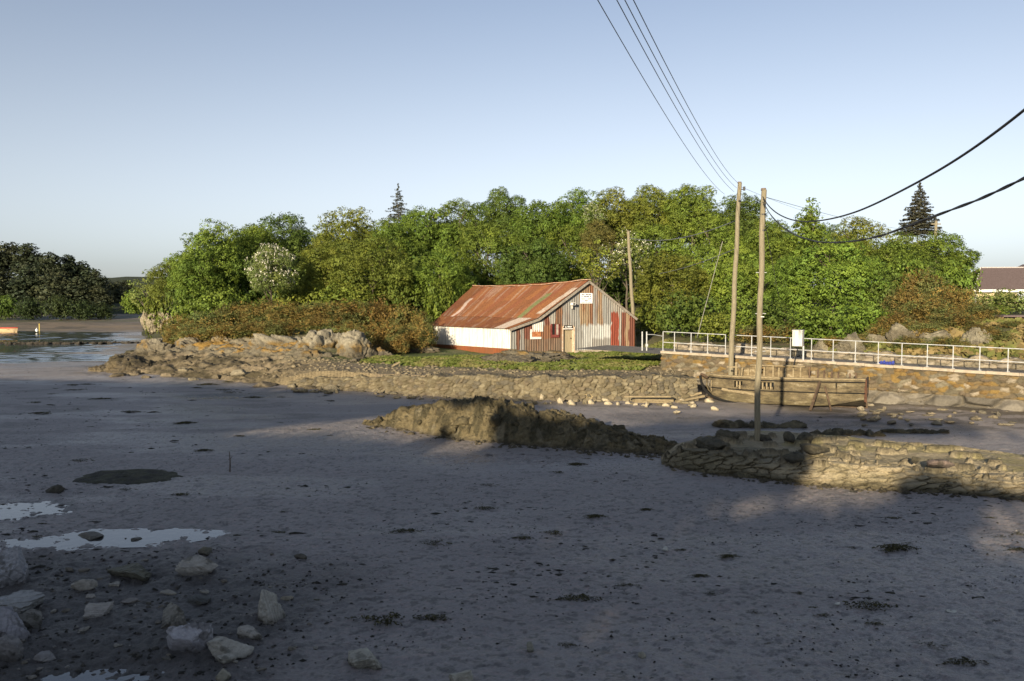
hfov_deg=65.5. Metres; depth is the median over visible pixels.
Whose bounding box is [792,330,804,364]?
control box
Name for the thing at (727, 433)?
rock
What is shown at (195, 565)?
rock
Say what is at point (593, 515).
seaweed
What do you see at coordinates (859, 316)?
bush
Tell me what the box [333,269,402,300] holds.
bush
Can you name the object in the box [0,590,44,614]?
rock
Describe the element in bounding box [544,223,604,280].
tree
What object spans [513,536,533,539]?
seaweed
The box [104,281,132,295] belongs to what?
pine tree
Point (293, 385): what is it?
boulder
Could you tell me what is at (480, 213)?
tree
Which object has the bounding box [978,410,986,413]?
stone
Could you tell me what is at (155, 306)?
bush
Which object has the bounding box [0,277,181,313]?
shore
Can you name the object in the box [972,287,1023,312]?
bush
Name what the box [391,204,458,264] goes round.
tree
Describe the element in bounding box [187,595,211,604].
rock
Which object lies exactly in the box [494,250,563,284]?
bush
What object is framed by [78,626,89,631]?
stone
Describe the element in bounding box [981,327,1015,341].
gorse bush
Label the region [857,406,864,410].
stone
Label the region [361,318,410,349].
gorse bush
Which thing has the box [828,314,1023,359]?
rough grass
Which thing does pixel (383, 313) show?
gorse bush
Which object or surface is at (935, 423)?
stone
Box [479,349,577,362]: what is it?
rock outcrop
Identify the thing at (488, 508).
seaweed
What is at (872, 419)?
stone
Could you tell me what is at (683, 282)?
bush
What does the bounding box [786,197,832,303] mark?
tree
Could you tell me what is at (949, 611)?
rock
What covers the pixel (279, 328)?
gorse bush
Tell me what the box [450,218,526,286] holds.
tree
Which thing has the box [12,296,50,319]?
bush
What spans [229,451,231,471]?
stick
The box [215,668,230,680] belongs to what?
rock
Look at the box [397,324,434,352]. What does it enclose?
gorse bush
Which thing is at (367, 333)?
gorse bush
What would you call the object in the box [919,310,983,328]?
gorse bush
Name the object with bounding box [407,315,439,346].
gorse bush
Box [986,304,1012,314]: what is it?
bush
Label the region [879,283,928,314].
gorse bush
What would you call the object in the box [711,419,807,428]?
rock bar
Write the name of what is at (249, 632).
rock
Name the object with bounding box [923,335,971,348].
gorse bush
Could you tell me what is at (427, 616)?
seaweed
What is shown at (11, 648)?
rock
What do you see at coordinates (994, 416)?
stone
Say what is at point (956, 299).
gorse bush
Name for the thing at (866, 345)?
gorse bush
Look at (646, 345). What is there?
gate posts
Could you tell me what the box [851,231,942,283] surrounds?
tree
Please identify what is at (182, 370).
boulder
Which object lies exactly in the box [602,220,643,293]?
tree
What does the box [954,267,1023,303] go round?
house
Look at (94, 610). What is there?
rock
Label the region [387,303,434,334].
gorse bush
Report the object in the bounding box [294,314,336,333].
gorse bush
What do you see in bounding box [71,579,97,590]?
rock
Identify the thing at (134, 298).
tree
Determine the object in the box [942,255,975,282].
tree
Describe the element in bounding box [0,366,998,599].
weed litter
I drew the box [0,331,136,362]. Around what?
water
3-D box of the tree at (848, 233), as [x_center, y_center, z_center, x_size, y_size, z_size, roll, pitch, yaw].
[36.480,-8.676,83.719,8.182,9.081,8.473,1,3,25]
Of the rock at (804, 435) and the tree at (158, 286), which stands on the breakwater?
the rock at (804, 435)
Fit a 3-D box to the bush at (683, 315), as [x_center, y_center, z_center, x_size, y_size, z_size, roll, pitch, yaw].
[13.629,-2.192,60.156,6.214,3.643,5.868,-1,3,-14]
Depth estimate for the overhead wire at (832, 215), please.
33.22 m
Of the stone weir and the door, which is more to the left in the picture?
the stone weir
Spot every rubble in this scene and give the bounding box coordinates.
[257,356,693,378]
[363,424,1023,501]
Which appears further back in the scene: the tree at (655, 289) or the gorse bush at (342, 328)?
the tree at (655, 289)
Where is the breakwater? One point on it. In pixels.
(861, 463)
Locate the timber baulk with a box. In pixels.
[632,397,673,402]
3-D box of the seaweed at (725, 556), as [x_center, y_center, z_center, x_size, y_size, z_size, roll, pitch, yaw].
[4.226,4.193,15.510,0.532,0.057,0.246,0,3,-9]
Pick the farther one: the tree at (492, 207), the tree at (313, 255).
the tree at (492, 207)
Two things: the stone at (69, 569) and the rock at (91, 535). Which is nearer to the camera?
the stone at (69, 569)
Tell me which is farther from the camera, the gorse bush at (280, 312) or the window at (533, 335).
the gorse bush at (280, 312)
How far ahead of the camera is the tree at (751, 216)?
89.77 m
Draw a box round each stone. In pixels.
[26,675,36,679]
[61,608,70,612]
[65,567,73,571]
[78,568,90,571]
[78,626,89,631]
[114,643,122,647]
[162,656,171,659]
[200,589,208,593]
[288,646,296,650]
[294,553,306,558]
[299,388,307,392]
[568,399,575,404]
[705,398,714,402]
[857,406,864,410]
[866,418,877,421]
[887,420,895,423]
[931,421,942,424]
[970,416,981,419]
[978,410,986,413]
[988,415,997,418]
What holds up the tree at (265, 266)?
on the headland
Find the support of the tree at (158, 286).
on the headland
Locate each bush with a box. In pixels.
[0,294,22,319]
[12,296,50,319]
[41,294,76,320]
[63,299,96,320]
[90,302,118,319]
[121,287,148,314]
[139,291,171,338]
[156,269,225,325]
[158,312,204,335]
[161,324,179,344]
[167,283,219,325]
[169,327,212,341]
[173,320,207,337]
[180,310,236,327]
[188,285,255,314]
[195,321,244,340]
[209,301,265,329]
[215,264,260,306]
[229,319,275,337]
[236,271,296,308]
[238,296,289,324]
[243,245,320,303]
[253,316,300,335]
[262,300,320,326]
[272,279,327,309]
[288,300,349,325]
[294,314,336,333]
[309,280,374,308]
[328,298,379,327]
[329,319,365,333]
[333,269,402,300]
[352,325,370,340]
[354,294,406,334]
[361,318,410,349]
[365,272,428,321]
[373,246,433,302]
[381,333,411,353]
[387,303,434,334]
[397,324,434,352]
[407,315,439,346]
[411,256,487,309]
[422,278,458,321]
[474,269,510,285]
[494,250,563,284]
[557,256,602,282]
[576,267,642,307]
[605,248,668,299]
[635,298,669,338]
[645,287,724,335]
[648,261,729,299]
[691,311,741,343]
[706,298,773,334]
[735,324,776,343]
[737,298,800,334]
[749,251,805,299]
[770,319,817,343]
[782,303,853,347]
[816,335,843,348]
[832,298,893,334]
[843,335,875,349]
[850,271,904,319]
[862,322,889,338]
[873,309,918,328]
[874,252,940,292]
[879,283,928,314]
[885,333,928,351]
[894,265,956,313]
[896,294,957,321]
[904,320,948,335]
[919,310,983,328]
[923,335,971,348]
[926,283,987,314]
[935,258,982,300]
[953,301,1004,320]
[958,323,1000,331]
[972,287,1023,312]
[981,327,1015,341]
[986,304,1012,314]
[996,320,1023,327]
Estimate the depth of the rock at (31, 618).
12.20 m
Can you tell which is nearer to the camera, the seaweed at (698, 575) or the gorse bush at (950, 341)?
the seaweed at (698, 575)
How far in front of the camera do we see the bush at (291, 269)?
82.15 m
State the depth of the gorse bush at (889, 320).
48.62 m
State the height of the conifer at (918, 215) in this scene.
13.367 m
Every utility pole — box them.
[627,231,636,346]
[728,182,744,374]
[754,188,767,441]
[931,221,940,267]
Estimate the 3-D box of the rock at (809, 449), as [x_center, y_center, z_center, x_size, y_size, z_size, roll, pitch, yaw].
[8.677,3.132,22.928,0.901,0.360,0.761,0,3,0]
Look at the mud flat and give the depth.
16.25 m
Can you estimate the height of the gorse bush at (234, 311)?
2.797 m
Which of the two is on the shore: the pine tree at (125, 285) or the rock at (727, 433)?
the pine tree at (125, 285)
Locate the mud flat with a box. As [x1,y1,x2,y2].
[0,314,1023,680]
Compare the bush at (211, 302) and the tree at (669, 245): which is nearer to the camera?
the bush at (211, 302)
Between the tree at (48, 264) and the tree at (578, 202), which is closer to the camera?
the tree at (578, 202)
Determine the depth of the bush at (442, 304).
71.27 m
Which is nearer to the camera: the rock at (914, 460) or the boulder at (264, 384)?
the rock at (914, 460)
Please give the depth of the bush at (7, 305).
151.34 m
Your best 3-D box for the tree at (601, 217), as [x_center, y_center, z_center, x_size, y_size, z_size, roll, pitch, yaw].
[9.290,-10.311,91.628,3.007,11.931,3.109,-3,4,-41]
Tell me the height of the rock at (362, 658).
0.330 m
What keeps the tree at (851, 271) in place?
on the headland
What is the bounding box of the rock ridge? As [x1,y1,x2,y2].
[361,395,677,455]
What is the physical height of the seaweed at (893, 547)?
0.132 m
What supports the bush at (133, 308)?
on the headland
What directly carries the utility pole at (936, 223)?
on the headland
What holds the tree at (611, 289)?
on the headland
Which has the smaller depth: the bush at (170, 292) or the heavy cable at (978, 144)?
the heavy cable at (978, 144)
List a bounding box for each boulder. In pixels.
[109,373,125,376]
[128,371,139,375]
[160,373,173,376]
[178,367,187,373]
[198,362,212,368]
[212,374,219,378]
[230,369,246,376]
[253,381,278,387]
[287,383,295,387]
[303,385,316,389]
[323,385,339,390]
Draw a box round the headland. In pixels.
[97,286,1023,407]
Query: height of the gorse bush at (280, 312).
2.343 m
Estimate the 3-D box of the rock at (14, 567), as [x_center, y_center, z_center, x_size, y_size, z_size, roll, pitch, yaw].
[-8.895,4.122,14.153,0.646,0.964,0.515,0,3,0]
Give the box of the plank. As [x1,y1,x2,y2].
[675,395,704,402]
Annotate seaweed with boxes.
[28,412,51,413]
[171,421,196,423]
[344,612,404,626]
[384,528,424,532]
[413,614,450,620]
[419,539,450,546]
[473,506,497,509]
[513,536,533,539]
[536,530,561,534]
[547,593,602,601]
[568,462,587,465]
[584,514,607,518]
[688,574,709,577]
[718,554,742,558]
[842,600,897,610]
[864,621,882,625]
[872,543,920,552]
[918,641,947,648]
[936,656,988,666]
[1003,547,1023,550]
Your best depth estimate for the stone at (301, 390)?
42.58 m
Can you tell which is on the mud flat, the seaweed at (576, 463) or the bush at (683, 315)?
the seaweed at (576, 463)
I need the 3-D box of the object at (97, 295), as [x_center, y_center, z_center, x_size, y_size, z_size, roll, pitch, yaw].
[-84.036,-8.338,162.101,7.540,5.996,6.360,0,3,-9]
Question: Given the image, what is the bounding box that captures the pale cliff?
[140,311,171,333]
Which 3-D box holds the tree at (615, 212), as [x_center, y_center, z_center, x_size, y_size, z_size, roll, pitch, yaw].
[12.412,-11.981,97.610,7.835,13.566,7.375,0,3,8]
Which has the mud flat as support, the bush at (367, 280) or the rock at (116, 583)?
the rock at (116, 583)
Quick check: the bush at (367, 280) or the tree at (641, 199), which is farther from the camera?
the tree at (641, 199)
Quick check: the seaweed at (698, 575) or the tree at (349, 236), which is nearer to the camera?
the seaweed at (698, 575)
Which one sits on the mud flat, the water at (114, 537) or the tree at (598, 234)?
the water at (114, 537)
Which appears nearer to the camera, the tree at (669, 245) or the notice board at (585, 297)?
the notice board at (585, 297)
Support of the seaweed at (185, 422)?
on the mud flat
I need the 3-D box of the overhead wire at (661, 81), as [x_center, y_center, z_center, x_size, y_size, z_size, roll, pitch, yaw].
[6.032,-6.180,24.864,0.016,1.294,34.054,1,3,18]
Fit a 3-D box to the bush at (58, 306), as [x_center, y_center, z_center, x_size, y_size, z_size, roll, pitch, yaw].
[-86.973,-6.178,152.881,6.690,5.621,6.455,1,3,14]
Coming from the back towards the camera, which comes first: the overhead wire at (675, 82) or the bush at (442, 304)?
the bush at (442, 304)
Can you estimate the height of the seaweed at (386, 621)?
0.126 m
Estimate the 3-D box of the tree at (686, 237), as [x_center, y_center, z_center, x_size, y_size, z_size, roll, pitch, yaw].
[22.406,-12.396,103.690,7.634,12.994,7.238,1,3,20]
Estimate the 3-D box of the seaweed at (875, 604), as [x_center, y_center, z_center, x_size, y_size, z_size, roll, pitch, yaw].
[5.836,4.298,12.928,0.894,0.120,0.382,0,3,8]
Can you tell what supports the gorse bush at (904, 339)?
on the headland
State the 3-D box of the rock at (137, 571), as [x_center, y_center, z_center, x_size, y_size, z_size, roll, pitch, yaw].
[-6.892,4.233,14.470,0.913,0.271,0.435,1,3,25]
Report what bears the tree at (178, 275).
on the headland
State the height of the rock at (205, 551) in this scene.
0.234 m
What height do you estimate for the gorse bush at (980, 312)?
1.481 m
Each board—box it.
[563,325,572,328]
[580,293,591,302]
[624,395,670,397]
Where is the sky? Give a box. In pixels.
[0,0,1023,285]
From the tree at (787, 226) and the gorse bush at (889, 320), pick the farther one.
the tree at (787, 226)
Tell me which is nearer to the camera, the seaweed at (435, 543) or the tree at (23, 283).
the seaweed at (435, 543)
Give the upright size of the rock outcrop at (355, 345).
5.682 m
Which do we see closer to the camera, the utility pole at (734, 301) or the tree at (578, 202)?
the utility pole at (734, 301)
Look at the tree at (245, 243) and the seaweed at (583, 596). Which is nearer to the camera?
the seaweed at (583, 596)
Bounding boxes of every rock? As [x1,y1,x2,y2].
[0,545,28,587]
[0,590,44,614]
[0,606,30,639]
[0,634,23,661]
[18,608,41,628]
[33,650,55,661]
[45,484,64,493]
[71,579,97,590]
[78,531,103,539]
[82,601,113,619]
[85,594,95,597]
[107,562,151,581]
[108,581,119,586]
[120,597,139,603]
[131,537,141,540]
[160,589,176,594]
[161,601,186,628]
[166,622,212,652]
[175,555,217,575]
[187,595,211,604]
[198,546,212,555]
[207,636,253,660]
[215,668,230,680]
[217,653,236,663]
[236,625,262,639]
[257,589,285,624]
[280,596,293,600]
[348,647,381,669]
[448,669,473,680]
[526,641,533,652]
[638,651,645,658]
[695,437,726,450]
[715,429,740,438]
[760,434,772,441]
[782,452,804,462]
[783,431,794,442]
[796,431,812,443]
[800,443,829,454]
[911,456,920,463]
[926,459,954,467]
[945,609,956,612]
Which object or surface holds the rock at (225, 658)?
on the mud flat
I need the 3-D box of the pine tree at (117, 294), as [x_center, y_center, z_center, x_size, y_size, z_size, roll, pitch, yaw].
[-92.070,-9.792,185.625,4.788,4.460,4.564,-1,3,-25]
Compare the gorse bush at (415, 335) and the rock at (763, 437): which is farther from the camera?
the gorse bush at (415, 335)
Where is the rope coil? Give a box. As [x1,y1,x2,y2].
[879,360,894,364]
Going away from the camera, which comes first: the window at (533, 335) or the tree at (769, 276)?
the window at (533, 335)
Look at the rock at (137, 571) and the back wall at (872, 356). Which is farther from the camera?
the back wall at (872, 356)
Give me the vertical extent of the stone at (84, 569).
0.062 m
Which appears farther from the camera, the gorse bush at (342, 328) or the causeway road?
the gorse bush at (342, 328)
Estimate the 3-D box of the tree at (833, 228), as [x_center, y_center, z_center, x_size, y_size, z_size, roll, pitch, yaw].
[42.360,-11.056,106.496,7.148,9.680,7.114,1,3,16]
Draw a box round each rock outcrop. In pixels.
[88,335,246,373]
[248,329,392,361]
[372,342,439,352]
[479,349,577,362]
[812,323,993,351]
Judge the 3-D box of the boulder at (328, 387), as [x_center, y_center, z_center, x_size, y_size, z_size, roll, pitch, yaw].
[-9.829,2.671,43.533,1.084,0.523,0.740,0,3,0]
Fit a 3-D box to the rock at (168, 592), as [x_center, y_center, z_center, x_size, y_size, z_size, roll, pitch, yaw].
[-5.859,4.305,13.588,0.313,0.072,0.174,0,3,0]
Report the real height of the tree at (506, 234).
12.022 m
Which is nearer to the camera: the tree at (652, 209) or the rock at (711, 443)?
the rock at (711, 443)
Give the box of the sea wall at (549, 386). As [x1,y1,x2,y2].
[287,372,698,401]
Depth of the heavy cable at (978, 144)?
11.25 m
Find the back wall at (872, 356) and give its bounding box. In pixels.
[673,341,1023,369]
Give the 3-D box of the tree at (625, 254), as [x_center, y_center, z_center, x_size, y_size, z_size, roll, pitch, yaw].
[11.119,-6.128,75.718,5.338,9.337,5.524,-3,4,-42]
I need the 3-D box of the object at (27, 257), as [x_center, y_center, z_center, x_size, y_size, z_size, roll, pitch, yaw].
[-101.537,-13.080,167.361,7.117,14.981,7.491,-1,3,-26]
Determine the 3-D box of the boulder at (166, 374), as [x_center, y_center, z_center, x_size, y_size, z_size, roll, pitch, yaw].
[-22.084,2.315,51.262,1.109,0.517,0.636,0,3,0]
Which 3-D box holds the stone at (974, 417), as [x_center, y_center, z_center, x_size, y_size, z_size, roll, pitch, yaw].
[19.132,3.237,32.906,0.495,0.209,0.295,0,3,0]
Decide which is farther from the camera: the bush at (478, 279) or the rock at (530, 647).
the bush at (478, 279)
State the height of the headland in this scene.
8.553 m
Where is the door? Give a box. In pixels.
[563,329,571,351]
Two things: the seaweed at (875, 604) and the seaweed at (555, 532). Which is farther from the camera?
the seaweed at (555, 532)
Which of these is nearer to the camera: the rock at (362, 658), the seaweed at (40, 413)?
the rock at (362, 658)
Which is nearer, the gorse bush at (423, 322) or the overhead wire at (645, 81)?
the overhead wire at (645, 81)
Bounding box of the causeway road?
[575,345,991,369]
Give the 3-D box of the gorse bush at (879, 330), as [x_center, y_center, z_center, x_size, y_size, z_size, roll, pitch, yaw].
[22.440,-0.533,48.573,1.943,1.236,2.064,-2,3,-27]
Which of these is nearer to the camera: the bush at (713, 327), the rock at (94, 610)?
the rock at (94, 610)
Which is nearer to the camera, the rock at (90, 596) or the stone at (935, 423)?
the rock at (90, 596)
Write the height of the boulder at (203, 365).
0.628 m
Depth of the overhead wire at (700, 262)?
47.31 m
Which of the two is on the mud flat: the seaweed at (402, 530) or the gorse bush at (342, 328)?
the seaweed at (402, 530)
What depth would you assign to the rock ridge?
27.95 m
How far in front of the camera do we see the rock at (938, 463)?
20.63 m
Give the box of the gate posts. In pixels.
[642,332,660,350]
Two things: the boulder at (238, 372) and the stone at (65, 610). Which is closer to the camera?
the stone at (65, 610)
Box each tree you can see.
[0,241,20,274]
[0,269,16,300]
[5,267,47,303]
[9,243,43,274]
[26,270,79,305]
[30,252,71,285]
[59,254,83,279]
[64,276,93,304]
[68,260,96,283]
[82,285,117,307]
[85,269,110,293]
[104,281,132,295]
[107,289,126,307]
[117,280,140,292]
[127,269,165,334]
[145,261,174,323]
[162,217,255,300]
[166,251,224,302]
[221,224,284,286]
[241,211,320,280]
[244,242,299,304]
[294,238,354,293]
[303,205,387,271]
[312,227,341,248]
[325,235,421,307]
[361,217,427,272]
[367,221,398,236]
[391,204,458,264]
[409,242,477,301]
[423,219,468,260]
[427,198,487,261]
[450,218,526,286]
[457,202,498,272]
[480,185,525,253]
[485,204,530,250]
[493,237,572,284]
[508,199,569,253]
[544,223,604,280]
[546,200,581,256]
[552,186,611,260]
[571,238,621,290]
[578,218,616,287]
[581,199,606,231]
[583,186,643,264]
[598,227,652,309]
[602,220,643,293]
[609,223,682,300]
[619,183,681,252]
[626,249,716,320]
[638,192,670,237]
[657,183,719,245]
[659,208,708,246]
[673,211,754,307]
[684,209,727,262]
[699,238,773,309]
[703,193,770,253]
[739,217,796,290]
[758,219,794,259]
[763,254,812,314]
[778,237,890,330]
[781,231,818,278]
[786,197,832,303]
[813,221,845,289]
[822,215,900,283]
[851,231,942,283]
[893,230,981,282]
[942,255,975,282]
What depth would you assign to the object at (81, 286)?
159.77 m
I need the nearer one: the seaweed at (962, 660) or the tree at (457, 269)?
the seaweed at (962, 660)
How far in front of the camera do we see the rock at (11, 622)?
11.75 m
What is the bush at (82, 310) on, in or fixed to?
on the mud flat
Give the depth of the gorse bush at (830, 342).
47.75 m
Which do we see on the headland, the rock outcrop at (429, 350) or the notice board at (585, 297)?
the rock outcrop at (429, 350)
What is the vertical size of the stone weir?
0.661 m
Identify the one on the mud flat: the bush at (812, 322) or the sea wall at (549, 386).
the sea wall at (549, 386)
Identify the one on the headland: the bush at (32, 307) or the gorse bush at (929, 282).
the gorse bush at (929, 282)
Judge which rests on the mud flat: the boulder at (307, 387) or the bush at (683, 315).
the boulder at (307, 387)
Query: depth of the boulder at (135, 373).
51.98 m
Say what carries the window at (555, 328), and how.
in the corrugated shed
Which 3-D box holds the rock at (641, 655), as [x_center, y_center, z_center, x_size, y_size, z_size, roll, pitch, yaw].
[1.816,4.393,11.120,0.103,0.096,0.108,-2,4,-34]
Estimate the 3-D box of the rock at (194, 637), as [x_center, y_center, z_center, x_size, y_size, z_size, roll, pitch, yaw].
[-4.664,4.428,11.485,0.676,0.743,0.403,0,3,0]
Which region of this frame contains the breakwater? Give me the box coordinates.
[661,431,1023,498]
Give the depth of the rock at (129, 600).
13.22 m
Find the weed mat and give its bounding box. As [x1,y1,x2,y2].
[72,469,182,484]
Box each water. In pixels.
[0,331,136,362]
[0,501,71,519]
[0,535,100,550]
[40,669,164,680]
[62,528,231,548]
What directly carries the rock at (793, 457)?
on the breakwater
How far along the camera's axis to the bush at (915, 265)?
71.24 m
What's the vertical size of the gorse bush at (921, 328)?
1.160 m
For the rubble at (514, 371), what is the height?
2.218 m
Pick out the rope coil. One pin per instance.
(887, 363)
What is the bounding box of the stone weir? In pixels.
[0,341,140,343]
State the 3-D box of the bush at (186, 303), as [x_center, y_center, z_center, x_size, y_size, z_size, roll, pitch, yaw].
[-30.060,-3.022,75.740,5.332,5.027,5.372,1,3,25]
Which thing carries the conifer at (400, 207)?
on the headland
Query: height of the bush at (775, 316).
3.084 m
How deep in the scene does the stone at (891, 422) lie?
32.00 m
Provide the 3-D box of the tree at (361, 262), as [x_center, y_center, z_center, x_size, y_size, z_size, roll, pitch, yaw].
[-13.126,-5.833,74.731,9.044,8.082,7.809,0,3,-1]
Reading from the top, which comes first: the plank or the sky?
the sky
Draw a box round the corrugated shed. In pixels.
[431,279,637,353]
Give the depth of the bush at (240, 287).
82.46 m
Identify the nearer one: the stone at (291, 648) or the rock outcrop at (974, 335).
the stone at (291, 648)
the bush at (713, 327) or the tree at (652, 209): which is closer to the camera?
the bush at (713, 327)
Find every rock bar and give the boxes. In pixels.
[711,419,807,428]
[809,428,885,436]
[880,428,948,433]
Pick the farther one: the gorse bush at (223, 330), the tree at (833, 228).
the tree at (833, 228)
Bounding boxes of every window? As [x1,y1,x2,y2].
[530,329,540,338]
[550,324,559,337]
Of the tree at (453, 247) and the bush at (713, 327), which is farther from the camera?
the tree at (453, 247)
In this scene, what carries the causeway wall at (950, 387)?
on the mud flat
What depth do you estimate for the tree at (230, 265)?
80.09 m
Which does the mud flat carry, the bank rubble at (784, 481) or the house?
the bank rubble at (784, 481)
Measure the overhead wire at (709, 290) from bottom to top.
6.388 m
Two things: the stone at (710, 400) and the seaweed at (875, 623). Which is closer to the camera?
the seaweed at (875, 623)
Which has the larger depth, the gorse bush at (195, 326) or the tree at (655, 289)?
the tree at (655, 289)
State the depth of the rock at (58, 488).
20.57 m
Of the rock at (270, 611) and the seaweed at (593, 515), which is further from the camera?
the seaweed at (593, 515)
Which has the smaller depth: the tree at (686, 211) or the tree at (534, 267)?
the tree at (534, 267)
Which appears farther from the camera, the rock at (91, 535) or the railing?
the railing
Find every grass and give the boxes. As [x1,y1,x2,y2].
[359,338,676,370]
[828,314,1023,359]
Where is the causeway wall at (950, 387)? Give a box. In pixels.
[660,350,1023,411]
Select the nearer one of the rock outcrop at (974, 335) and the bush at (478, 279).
the rock outcrop at (974, 335)
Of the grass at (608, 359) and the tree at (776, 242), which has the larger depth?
the tree at (776, 242)
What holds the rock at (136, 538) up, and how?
on the mud flat
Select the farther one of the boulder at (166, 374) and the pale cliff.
the pale cliff
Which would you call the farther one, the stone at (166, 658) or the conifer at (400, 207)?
the conifer at (400, 207)
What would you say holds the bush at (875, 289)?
on the headland
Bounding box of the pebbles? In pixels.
[0,386,1023,680]
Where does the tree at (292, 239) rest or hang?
on the headland
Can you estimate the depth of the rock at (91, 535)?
16.83 m
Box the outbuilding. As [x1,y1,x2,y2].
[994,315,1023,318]
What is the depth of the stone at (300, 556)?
15.41 m
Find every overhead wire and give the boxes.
[597,0,723,193]
[617,0,732,190]
[625,0,727,178]
[631,221,734,240]
[633,0,737,182]
[659,249,733,273]
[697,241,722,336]
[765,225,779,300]
[766,197,933,229]
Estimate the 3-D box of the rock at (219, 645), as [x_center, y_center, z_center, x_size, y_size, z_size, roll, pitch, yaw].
[-3.999,4.394,11.265,0.660,0.436,0.504,2,4,35]
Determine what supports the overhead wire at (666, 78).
attached to the utility pole at (734, 301)
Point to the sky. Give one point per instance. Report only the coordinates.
(126, 125)
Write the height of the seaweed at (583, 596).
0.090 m
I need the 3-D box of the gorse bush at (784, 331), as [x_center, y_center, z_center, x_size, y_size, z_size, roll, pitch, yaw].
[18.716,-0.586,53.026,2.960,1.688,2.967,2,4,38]
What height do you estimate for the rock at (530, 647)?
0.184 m
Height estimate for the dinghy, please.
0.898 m
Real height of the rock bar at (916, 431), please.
0.392 m
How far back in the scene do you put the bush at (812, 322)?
49.45 m
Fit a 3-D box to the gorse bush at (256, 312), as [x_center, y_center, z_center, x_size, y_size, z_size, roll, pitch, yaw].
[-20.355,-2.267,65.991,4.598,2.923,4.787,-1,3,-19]
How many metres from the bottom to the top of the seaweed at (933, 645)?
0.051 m
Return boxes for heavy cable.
[763,109,1023,221]
[763,177,1023,242]
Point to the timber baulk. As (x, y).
(653, 400)
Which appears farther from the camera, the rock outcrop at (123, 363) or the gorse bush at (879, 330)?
the rock outcrop at (123, 363)
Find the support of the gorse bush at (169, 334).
on the headland
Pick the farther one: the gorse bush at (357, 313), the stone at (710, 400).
the gorse bush at (357, 313)
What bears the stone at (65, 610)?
on the mud flat
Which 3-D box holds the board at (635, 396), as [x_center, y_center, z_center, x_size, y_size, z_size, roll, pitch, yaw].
[6.364,2.631,37.411,2.252,0.110,0.120,0,3,-6]
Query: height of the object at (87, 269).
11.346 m
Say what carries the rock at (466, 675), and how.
on the mud flat
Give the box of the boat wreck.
[699,362,868,410]
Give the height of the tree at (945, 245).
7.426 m
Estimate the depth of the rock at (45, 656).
11.11 m
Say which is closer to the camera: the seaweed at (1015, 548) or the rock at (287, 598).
the rock at (287, 598)
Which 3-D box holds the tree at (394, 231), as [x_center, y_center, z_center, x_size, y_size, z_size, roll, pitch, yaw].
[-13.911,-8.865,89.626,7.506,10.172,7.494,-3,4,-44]
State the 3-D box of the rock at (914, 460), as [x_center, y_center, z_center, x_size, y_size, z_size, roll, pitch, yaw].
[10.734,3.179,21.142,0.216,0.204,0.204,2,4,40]
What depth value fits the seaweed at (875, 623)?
12.21 m
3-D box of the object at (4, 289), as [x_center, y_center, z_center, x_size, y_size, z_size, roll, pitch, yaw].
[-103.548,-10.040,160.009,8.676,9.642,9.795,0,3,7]
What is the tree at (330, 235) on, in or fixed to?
on the headland
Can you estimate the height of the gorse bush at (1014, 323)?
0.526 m
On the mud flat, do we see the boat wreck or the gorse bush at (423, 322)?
the boat wreck
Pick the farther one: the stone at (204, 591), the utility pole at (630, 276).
the utility pole at (630, 276)
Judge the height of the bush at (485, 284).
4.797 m
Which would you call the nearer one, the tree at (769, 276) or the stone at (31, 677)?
the stone at (31, 677)
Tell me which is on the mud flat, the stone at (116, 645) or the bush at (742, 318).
the stone at (116, 645)
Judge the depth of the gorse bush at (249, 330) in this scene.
59.26 m
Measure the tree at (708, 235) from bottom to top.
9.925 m
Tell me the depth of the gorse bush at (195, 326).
62.80 m
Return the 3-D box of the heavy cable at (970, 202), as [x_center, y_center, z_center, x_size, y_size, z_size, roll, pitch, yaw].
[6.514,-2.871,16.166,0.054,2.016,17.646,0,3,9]
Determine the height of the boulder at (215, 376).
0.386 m
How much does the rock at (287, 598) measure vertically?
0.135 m
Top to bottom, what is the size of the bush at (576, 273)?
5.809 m
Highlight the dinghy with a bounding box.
[0,327,17,332]
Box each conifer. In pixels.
[380,183,407,226]
[892,182,943,242]
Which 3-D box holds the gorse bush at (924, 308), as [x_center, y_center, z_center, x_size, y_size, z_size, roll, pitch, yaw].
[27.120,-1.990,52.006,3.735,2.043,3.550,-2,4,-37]
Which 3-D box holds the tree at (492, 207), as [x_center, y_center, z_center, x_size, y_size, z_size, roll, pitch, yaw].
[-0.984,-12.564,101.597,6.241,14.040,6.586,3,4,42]
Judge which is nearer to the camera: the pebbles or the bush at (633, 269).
the pebbles
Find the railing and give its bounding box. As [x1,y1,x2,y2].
[662,331,1023,371]
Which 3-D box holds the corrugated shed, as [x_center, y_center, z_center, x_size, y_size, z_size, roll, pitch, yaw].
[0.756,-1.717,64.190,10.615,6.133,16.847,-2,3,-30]
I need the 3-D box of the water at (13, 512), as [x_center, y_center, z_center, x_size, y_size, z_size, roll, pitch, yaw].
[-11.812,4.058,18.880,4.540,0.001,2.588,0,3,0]
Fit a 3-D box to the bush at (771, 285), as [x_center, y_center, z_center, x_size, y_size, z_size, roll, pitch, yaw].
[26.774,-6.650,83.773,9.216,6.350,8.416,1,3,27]
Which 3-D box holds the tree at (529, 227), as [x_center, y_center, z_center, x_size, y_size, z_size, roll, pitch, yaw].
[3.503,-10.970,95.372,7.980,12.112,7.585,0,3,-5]
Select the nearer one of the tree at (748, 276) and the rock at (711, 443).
the rock at (711, 443)

